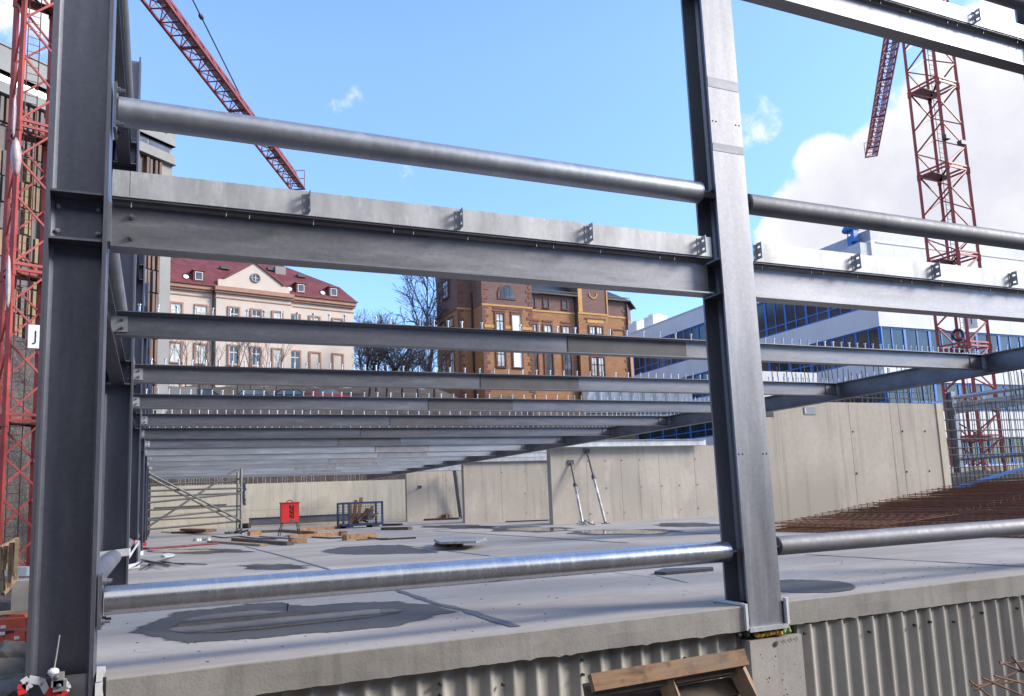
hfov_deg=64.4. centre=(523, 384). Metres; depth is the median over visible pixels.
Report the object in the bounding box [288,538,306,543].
plank
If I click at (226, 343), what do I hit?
sapling
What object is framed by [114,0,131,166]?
edge beam
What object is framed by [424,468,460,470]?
floor beam
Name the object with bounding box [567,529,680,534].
puddle
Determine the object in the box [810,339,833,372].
window
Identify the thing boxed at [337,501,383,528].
cage
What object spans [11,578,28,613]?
concrete block
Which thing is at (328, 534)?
plank
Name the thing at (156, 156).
slatted office
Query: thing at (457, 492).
steel strut
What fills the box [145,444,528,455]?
floor beam
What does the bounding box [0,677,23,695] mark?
stone
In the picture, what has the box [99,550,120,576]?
rail tube
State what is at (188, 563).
steel rod
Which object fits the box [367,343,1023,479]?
girder
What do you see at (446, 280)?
window
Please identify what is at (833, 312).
window
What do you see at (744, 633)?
mortar clod
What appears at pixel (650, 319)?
roof unit
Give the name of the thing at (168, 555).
white scrap
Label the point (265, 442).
floor beam
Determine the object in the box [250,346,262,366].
window
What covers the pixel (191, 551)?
puddle
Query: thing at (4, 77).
window
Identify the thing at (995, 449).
window
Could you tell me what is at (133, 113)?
rail tube
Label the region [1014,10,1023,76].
steel column
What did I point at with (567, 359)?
window
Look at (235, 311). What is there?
window
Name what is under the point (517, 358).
boarded window
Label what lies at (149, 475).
steel column
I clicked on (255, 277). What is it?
round window
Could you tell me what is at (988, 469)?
deck wall
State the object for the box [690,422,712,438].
window
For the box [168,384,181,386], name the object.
window
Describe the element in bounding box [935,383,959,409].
window
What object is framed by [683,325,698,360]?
window
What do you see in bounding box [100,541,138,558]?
barrier tape
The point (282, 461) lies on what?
floor beam
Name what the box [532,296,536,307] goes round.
window
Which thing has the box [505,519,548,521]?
plank
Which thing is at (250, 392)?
parked car
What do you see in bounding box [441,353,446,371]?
window
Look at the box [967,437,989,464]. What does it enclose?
window
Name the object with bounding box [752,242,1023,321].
front beam
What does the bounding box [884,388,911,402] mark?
window
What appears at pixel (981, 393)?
rail tube
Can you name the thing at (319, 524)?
plank
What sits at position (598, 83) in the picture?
sky
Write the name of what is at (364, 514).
scrap pipe
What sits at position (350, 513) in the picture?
plank
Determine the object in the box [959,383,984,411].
window
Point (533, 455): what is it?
floor beam
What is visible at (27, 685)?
barrier tape
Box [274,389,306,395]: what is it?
parked car
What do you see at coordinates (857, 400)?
window
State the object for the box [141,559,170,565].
steel rod
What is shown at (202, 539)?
crumpled film
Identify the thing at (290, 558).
slab joint
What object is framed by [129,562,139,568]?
foam strip
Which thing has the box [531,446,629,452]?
floor beam
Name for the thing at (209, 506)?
scaffold tower
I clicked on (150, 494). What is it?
steel column
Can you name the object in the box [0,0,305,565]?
tower crane
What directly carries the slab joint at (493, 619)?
on the floor slab
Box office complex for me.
[629,227,1023,466]
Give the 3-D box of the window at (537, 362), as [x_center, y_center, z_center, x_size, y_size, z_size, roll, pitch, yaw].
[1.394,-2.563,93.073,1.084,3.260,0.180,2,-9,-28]
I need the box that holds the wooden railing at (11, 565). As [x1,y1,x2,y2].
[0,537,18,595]
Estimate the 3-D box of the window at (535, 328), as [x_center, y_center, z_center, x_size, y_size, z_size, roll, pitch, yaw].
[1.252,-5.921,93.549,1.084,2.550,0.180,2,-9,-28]
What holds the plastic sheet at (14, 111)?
hanging from the tower crane at (179, 21)
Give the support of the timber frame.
on the ground
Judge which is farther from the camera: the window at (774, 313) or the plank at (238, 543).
the window at (774, 313)
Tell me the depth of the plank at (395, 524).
41.35 m
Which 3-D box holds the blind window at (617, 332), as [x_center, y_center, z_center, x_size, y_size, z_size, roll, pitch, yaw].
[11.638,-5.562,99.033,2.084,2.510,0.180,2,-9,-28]
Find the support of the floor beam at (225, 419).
attached to the girder
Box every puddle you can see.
[130,601,456,642]
[147,549,253,553]
[238,564,310,569]
[321,545,436,554]
[425,525,496,528]
[484,526,572,532]
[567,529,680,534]
[657,522,719,526]
[780,579,854,592]
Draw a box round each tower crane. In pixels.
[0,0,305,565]
[864,0,1006,470]
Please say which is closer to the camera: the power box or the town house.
the power box
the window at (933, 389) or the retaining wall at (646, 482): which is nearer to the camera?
the retaining wall at (646, 482)
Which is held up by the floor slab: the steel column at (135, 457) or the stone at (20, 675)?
the steel column at (135, 457)
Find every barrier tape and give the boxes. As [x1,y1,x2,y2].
[17,675,70,695]
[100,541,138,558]
[133,540,140,564]
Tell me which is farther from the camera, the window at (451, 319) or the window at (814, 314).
the window at (451, 319)
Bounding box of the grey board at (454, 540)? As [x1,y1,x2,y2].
[434,537,485,543]
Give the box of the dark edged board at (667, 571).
[654,567,713,574]
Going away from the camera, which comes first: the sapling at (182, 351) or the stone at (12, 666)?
the stone at (12, 666)
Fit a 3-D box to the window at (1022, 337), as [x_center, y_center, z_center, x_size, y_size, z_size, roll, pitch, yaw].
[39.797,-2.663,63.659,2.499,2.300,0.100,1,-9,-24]
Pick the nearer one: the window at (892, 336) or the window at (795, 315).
the window at (892, 336)
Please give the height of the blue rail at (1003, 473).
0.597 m
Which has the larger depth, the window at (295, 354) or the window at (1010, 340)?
the window at (295, 354)
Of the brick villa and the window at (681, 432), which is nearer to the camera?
the window at (681, 432)
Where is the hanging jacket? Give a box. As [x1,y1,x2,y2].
[242,483,246,505]
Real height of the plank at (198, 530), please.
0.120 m
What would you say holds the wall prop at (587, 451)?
on the floor slab
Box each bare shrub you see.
[352,347,395,396]
[357,348,419,396]
[364,314,400,391]
[373,348,423,396]
[384,349,442,396]
[405,349,459,397]
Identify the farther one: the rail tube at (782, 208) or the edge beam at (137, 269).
the edge beam at (137, 269)
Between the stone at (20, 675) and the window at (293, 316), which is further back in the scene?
the window at (293, 316)
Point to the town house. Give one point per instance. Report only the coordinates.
(204, 287)
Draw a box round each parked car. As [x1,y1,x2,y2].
[197,389,218,394]
[236,389,269,394]
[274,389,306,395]
[302,389,351,396]
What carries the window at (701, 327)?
in the office complex
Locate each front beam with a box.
[110,169,713,297]
[741,0,1023,74]
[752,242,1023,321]
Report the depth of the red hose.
25.11 m
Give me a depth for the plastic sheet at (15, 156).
29.02 m
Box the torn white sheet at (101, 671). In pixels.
[95,666,105,695]
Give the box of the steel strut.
[453,470,462,518]
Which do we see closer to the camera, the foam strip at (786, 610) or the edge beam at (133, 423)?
the foam strip at (786, 610)
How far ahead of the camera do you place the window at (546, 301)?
94.96 m
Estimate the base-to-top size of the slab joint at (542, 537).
0.001 m
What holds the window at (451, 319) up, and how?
in the brick villa
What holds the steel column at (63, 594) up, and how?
on the floor slab
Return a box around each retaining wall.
[150,474,405,531]
[405,471,462,521]
[461,461,548,522]
[546,445,718,524]
[766,363,951,528]
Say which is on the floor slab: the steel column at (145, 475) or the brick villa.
the steel column at (145, 475)
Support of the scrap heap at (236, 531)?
on the floor slab
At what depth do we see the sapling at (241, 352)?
67.37 m
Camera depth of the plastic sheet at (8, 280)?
29.02 m
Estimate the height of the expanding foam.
0.064 m
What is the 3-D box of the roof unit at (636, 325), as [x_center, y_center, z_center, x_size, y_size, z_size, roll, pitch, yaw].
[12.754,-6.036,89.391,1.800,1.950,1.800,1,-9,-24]
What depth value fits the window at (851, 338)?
60.09 m
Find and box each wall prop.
[568,460,582,523]
[584,449,609,523]
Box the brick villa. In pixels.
[436,278,635,399]
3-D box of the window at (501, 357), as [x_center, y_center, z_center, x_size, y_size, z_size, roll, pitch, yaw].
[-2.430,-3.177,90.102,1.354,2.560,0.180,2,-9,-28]
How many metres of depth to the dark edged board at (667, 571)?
10.35 m
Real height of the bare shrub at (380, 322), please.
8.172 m
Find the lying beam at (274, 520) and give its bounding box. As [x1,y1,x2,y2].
[249,512,372,525]
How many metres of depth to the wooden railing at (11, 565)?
15.48 m
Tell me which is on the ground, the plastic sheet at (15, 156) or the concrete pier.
the concrete pier
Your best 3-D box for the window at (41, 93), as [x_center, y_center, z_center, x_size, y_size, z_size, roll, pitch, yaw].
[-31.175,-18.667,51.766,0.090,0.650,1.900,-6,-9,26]
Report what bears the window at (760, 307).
in the office complex
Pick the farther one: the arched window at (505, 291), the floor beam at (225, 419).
the arched window at (505, 291)
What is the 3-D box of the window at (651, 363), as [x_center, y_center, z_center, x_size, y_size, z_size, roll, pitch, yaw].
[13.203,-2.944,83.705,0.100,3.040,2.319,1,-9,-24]
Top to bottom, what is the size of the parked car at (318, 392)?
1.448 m
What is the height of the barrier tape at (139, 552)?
0.561 m
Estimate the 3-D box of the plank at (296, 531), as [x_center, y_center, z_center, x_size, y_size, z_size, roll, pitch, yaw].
[-9.881,6.385,35.406,0.140,0.120,7.423,2,-9,-27]
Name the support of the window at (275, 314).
in the town house
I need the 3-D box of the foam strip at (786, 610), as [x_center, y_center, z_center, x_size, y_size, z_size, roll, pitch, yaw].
[2.360,2.025,7.303,0.026,0.225,0.045,1,-9,-24]
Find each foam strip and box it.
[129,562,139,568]
[713,599,749,630]
[782,597,789,623]
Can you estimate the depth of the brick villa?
93.67 m
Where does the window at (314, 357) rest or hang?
in the town house
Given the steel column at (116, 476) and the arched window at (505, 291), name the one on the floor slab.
the steel column at (116, 476)
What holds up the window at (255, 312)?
in the town house
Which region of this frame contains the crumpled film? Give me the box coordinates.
[193,537,211,540]
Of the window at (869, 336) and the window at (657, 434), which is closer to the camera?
the window at (869, 336)
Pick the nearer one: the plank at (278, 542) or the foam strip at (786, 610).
the foam strip at (786, 610)
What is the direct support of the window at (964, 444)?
in the office complex
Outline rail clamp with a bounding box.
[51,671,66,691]
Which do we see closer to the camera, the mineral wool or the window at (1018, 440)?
the mineral wool
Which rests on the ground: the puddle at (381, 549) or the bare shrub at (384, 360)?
the bare shrub at (384, 360)
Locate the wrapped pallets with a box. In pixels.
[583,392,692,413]
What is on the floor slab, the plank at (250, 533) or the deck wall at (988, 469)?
the plank at (250, 533)
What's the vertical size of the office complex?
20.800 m
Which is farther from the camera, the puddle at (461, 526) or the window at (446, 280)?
the window at (446, 280)
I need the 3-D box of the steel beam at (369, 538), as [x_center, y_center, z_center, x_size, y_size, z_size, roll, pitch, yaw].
[-6.482,5.210,27.834,0.902,0.059,9.543,4,-10,-38]
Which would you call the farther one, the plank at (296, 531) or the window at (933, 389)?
the window at (933, 389)
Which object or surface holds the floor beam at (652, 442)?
attached to the girder
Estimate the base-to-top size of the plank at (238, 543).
0.060 m
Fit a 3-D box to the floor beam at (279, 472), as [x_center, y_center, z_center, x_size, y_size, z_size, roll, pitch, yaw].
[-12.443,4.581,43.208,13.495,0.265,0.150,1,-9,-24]
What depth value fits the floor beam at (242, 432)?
22.60 m
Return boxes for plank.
[0,609,27,614]
[171,531,208,533]
[180,528,216,531]
[207,540,267,545]
[231,538,293,545]
[247,531,261,535]
[256,530,278,532]
[259,536,299,538]
[278,529,317,533]
[288,532,339,538]
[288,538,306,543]
[298,526,343,530]
[299,522,345,525]
[339,531,346,535]
[342,532,376,540]
[350,504,351,523]
[352,500,356,523]
[356,497,362,523]
[381,527,411,529]
[382,523,402,525]
[424,517,460,520]
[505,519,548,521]
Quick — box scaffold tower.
[148,469,242,533]
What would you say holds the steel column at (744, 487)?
on the floor slab
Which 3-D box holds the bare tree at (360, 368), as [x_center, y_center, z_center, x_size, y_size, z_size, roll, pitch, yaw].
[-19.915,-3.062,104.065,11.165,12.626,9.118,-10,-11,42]
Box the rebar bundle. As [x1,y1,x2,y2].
[969,656,1023,695]
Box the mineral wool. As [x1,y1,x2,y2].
[782,626,790,633]
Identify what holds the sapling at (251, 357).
on the ground
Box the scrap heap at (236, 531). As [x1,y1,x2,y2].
[224,529,248,533]
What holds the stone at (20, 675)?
on the ground
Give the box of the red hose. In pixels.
[143,542,217,549]
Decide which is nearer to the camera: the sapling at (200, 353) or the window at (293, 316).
the sapling at (200, 353)
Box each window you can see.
[0,72,17,86]
[24,82,45,99]
[140,134,147,143]
[148,137,169,152]
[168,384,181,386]
[169,341,182,363]
[170,301,183,312]
[193,343,207,364]
[195,304,208,314]
[227,344,240,365]
[228,306,239,315]
[250,308,261,317]
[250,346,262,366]
[251,273,260,282]
[271,347,283,367]
[272,310,283,318]
[291,313,300,318]
[291,350,300,367]
[309,315,320,320]
[309,351,320,368]
[332,317,343,321]
[332,353,343,369]
[441,278,448,300]
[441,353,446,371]
[448,315,453,326]
[449,350,454,372]
[494,312,505,329]
[496,352,507,367]
[498,284,515,299]
[510,313,521,330]
[512,353,524,368]
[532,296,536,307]
[533,322,537,331]
[534,354,539,374]
[542,323,552,331]
[543,297,550,308]
[544,354,554,374]
[561,299,568,309]
[561,325,570,332]
[563,355,573,375]
[588,325,596,334]
[590,356,598,375]
[596,325,603,334]
[597,356,605,376]
[611,329,625,335]
[633,357,645,375]
[638,430,662,439]
[645,358,658,371]
[658,335,671,367]
[663,426,690,438]
[670,330,684,364]
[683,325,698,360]
[687,373,702,398]
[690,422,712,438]
[698,323,705,339]
[701,371,709,396]
[757,303,766,338]
[761,362,769,370]
[764,303,785,336]
[769,363,789,371]
[784,304,806,330]
[789,363,810,372]
[805,306,828,324]
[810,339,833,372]
[828,308,852,318]
[831,333,856,368]
[837,392,888,402]
[855,326,883,348]
[877,326,905,349]
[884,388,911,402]
[904,328,930,351]
[912,384,936,403]
[929,330,954,351]
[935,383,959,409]
[946,438,967,465]
[954,332,978,353]
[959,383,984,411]
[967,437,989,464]
[976,333,1000,353]
[982,384,1006,411]
[990,437,1014,464]
[998,334,1021,350]
[1005,385,1023,411]
[1012,437,1023,463]
[1020,336,1023,346]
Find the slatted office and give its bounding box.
[0,41,176,413]
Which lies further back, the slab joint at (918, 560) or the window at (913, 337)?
the window at (913, 337)
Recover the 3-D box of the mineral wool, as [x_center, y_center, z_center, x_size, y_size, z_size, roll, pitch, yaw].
[2.354,2.194,7.296,0.114,0.071,0.064,1,-9,-24]
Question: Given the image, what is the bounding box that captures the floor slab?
[94,515,1023,695]
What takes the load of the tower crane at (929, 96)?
on the ground
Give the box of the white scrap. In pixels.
[162,553,173,556]
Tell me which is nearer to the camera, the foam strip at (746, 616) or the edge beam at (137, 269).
the foam strip at (746, 616)
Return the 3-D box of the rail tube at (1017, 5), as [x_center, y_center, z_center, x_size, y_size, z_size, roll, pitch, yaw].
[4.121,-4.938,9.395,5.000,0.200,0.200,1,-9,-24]
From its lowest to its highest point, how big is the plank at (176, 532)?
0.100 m
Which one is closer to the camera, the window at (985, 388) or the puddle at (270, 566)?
the puddle at (270, 566)
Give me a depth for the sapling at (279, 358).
68.10 m
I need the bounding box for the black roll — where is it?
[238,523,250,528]
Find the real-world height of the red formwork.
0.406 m
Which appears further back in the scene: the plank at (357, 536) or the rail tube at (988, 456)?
the rail tube at (988, 456)
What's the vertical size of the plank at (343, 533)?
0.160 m
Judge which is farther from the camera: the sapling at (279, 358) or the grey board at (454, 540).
the sapling at (279, 358)
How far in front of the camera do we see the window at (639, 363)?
85.81 m
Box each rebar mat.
[775,478,1023,527]
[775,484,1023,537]
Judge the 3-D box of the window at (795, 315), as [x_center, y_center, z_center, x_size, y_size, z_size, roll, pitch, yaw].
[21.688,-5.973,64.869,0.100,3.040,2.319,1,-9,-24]
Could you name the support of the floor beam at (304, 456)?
attached to the girder
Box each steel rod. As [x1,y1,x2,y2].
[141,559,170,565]
[160,562,206,564]
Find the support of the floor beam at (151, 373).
on the girder
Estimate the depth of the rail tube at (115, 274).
9.65 m
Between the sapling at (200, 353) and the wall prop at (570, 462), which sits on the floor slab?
the wall prop at (570, 462)
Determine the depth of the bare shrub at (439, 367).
78.85 m
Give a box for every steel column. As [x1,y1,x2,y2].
[24,0,116,695]
[100,57,141,588]
[129,255,144,563]
[138,281,148,550]
[143,339,149,542]
[146,360,150,539]
[148,384,151,536]
[149,410,152,533]
[680,0,788,632]
[945,391,963,472]
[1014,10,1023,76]
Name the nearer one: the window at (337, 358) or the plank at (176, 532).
the plank at (176, 532)
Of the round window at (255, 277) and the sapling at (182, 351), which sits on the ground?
the sapling at (182, 351)
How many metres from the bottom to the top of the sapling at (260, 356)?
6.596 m
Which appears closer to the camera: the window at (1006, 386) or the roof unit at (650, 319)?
the window at (1006, 386)
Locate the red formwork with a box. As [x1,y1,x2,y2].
[0,614,27,642]
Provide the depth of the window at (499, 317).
90.74 m
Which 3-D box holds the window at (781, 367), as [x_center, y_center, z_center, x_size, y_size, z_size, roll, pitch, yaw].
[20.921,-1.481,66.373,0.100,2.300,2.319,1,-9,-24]
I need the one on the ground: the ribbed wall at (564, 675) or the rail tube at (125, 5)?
the ribbed wall at (564, 675)
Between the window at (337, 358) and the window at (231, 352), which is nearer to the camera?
the window at (231, 352)
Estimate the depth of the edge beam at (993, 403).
40.81 m
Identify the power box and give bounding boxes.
[278,500,300,535]
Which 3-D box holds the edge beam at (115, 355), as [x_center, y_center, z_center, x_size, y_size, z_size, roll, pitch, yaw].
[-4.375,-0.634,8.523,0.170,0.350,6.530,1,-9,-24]
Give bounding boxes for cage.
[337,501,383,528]
[934,348,1023,489]
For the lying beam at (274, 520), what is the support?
on the floor slab
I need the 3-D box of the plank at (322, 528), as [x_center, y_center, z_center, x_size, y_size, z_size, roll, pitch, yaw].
[-9.515,6.829,38.723,0.140,0.140,3.246,-7,-9,30]
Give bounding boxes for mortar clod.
[736,631,749,637]
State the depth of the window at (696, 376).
76.64 m
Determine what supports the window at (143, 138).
in the slatted office
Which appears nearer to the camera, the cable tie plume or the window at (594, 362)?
the cable tie plume
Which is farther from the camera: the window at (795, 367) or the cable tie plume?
the window at (795, 367)
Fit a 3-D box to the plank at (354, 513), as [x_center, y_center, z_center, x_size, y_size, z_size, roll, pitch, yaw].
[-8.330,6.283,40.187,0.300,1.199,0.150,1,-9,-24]
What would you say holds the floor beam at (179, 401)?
attached to the girder
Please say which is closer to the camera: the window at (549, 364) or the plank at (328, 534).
the plank at (328, 534)
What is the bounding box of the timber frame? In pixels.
[582,649,759,695]
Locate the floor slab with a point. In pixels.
(619, 609)
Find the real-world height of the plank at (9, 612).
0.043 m
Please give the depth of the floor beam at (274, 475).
46.01 m
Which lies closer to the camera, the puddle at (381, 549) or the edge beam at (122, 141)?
the edge beam at (122, 141)
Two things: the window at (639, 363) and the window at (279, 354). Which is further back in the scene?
the window at (639, 363)
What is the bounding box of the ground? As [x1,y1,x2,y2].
[0,332,1023,610]
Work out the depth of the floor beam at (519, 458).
41.68 m
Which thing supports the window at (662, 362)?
in the office complex
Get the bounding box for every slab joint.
[244,546,328,568]
[396,544,489,555]
[397,590,520,626]
[440,531,630,542]
[808,554,1013,565]
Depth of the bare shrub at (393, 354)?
78.24 m
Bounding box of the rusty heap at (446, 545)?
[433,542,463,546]
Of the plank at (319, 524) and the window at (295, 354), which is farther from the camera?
the window at (295, 354)
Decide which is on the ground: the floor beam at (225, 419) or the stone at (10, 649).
the stone at (10, 649)
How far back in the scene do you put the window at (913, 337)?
58.62 m
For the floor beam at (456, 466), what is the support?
attached to the girder
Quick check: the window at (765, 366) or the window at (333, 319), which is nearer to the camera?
the window at (765, 366)
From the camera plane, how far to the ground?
56.96 m
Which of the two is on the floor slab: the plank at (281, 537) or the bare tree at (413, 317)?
the plank at (281, 537)
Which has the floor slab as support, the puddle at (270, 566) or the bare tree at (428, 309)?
the puddle at (270, 566)
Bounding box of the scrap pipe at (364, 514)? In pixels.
[356,506,373,522]
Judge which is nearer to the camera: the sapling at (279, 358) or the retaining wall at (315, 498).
the retaining wall at (315, 498)
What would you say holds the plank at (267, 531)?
on the floor slab
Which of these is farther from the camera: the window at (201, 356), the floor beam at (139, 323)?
the window at (201, 356)
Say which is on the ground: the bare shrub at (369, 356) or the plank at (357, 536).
the bare shrub at (369, 356)
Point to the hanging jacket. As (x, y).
(243, 493)
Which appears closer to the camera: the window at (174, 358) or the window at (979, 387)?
the window at (979, 387)
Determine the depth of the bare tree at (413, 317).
99.82 m
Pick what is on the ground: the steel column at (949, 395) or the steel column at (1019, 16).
the steel column at (949, 395)
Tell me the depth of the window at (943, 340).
59.58 m
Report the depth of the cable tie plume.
4.96 m
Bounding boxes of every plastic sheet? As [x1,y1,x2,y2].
[6,255,10,307]
[10,137,21,175]
[12,95,16,137]
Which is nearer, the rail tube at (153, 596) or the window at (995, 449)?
the rail tube at (153, 596)
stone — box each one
[0,640,25,657]
[0,657,25,676]
[0,673,24,680]
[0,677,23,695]
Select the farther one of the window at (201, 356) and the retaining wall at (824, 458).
the window at (201, 356)
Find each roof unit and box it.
[628,320,643,335]
[644,313,667,327]
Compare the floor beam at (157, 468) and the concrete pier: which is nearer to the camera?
the concrete pier
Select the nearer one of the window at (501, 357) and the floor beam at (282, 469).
the floor beam at (282, 469)
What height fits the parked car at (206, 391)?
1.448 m
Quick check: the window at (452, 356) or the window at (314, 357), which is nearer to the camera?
the window at (314, 357)
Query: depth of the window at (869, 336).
57.98 m
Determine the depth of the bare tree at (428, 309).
93.77 m
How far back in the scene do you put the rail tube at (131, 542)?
15.63 m
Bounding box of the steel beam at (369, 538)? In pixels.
[312,536,415,539]
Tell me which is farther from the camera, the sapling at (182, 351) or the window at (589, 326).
the window at (589, 326)
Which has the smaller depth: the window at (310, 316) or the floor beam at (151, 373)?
the floor beam at (151, 373)
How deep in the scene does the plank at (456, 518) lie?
50.09 m
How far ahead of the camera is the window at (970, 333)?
60.97 m
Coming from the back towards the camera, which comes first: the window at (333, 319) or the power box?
the window at (333, 319)
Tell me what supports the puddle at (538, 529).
on the floor slab
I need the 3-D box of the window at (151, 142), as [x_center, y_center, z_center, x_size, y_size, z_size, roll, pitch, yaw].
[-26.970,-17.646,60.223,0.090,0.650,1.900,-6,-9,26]
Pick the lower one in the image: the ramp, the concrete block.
the concrete block
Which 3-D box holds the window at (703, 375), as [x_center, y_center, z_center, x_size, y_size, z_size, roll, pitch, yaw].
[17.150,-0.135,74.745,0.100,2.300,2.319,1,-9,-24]
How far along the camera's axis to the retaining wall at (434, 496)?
50.84 m
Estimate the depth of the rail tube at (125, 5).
10.48 m
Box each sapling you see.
[169,339,192,386]
[192,312,215,393]
[197,341,230,389]
[229,311,269,393]
[237,342,258,388]
[243,342,269,394]
[269,344,295,391]
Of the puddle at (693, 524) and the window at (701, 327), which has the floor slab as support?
the puddle at (693, 524)
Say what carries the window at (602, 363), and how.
in the brick villa
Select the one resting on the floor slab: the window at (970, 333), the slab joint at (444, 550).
the slab joint at (444, 550)
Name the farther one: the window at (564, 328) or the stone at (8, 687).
the window at (564, 328)
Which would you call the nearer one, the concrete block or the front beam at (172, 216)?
the front beam at (172, 216)
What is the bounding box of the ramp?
[833,492,1023,535]
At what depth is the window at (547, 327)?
94.54 m
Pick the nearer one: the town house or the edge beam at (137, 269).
the edge beam at (137, 269)
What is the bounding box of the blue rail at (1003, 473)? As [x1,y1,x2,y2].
[954,467,1023,486]
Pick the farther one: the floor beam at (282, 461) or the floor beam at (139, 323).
the floor beam at (282, 461)
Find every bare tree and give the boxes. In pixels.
[354,307,435,369]
[354,310,393,369]
[384,275,449,367]
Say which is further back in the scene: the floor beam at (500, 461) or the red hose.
the floor beam at (500, 461)
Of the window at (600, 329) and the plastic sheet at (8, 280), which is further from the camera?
the window at (600, 329)
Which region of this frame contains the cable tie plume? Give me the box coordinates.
[47,635,59,676]
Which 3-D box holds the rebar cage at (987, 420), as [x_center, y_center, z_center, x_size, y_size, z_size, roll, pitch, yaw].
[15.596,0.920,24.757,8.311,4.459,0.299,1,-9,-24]
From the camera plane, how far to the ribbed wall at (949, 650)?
7.94 m
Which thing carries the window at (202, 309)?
in the town house
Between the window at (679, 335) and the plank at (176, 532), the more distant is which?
the window at (679, 335)
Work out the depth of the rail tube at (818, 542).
8.09 m
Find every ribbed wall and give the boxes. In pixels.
[255,632,740,695]
[778,595,1023,695]
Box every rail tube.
[97,541,741,629]
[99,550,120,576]
[108,197,127,314]
[113,81,714,203]
[122,0,133,97]
[129,538,133,547]
[747,194,1023,250]
[776,518,1023,554]
[953,385,1023,399]
[960,452,1023,460]
[985,0,1023,10]
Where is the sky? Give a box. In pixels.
[0,0,1023,371]
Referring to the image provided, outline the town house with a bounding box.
[168,257,357,387]
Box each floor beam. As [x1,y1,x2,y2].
[111,304,984,370]
[133,358,837,395]
[133,389,710,412]
[141,409,667,426]
[141,426,610,438]
[145,436,565,448]
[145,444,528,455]
[147,451,497,461]
[147,456,471,466]
[149,461,448,470]
[149,465,429,473]
[150,468,412,476]
[150,471,396,479]
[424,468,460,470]
[442,465,460,467]
[460,460,546,464]
[478,457,546,461]
[501,453,546,457]
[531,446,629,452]
[566,439,705,446]
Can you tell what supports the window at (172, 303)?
in the town house
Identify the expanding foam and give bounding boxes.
[754,629,782,637]
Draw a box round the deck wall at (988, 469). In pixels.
[950,465,1022,472]
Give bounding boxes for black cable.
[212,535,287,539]
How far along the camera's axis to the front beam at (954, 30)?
9.52 m
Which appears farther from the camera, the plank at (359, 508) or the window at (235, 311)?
the window at (235, 311)
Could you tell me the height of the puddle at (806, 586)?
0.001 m
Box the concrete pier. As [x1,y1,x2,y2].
[740,630,806,695]
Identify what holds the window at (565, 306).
in the brick villa
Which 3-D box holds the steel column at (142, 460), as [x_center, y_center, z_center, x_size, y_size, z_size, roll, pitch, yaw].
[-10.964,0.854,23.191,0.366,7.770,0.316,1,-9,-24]
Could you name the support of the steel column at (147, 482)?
on the floor slab
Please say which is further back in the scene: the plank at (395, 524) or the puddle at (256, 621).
the plank at (395, 524)
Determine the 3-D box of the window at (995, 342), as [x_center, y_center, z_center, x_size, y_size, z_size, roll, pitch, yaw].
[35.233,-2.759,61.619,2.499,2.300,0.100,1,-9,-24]
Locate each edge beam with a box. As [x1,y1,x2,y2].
[106,275,125,385]
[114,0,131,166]
[132,409,135,428]
[136,255,139,280]
[954,394,1023,413]
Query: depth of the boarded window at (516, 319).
91.68 m
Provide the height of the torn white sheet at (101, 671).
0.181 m

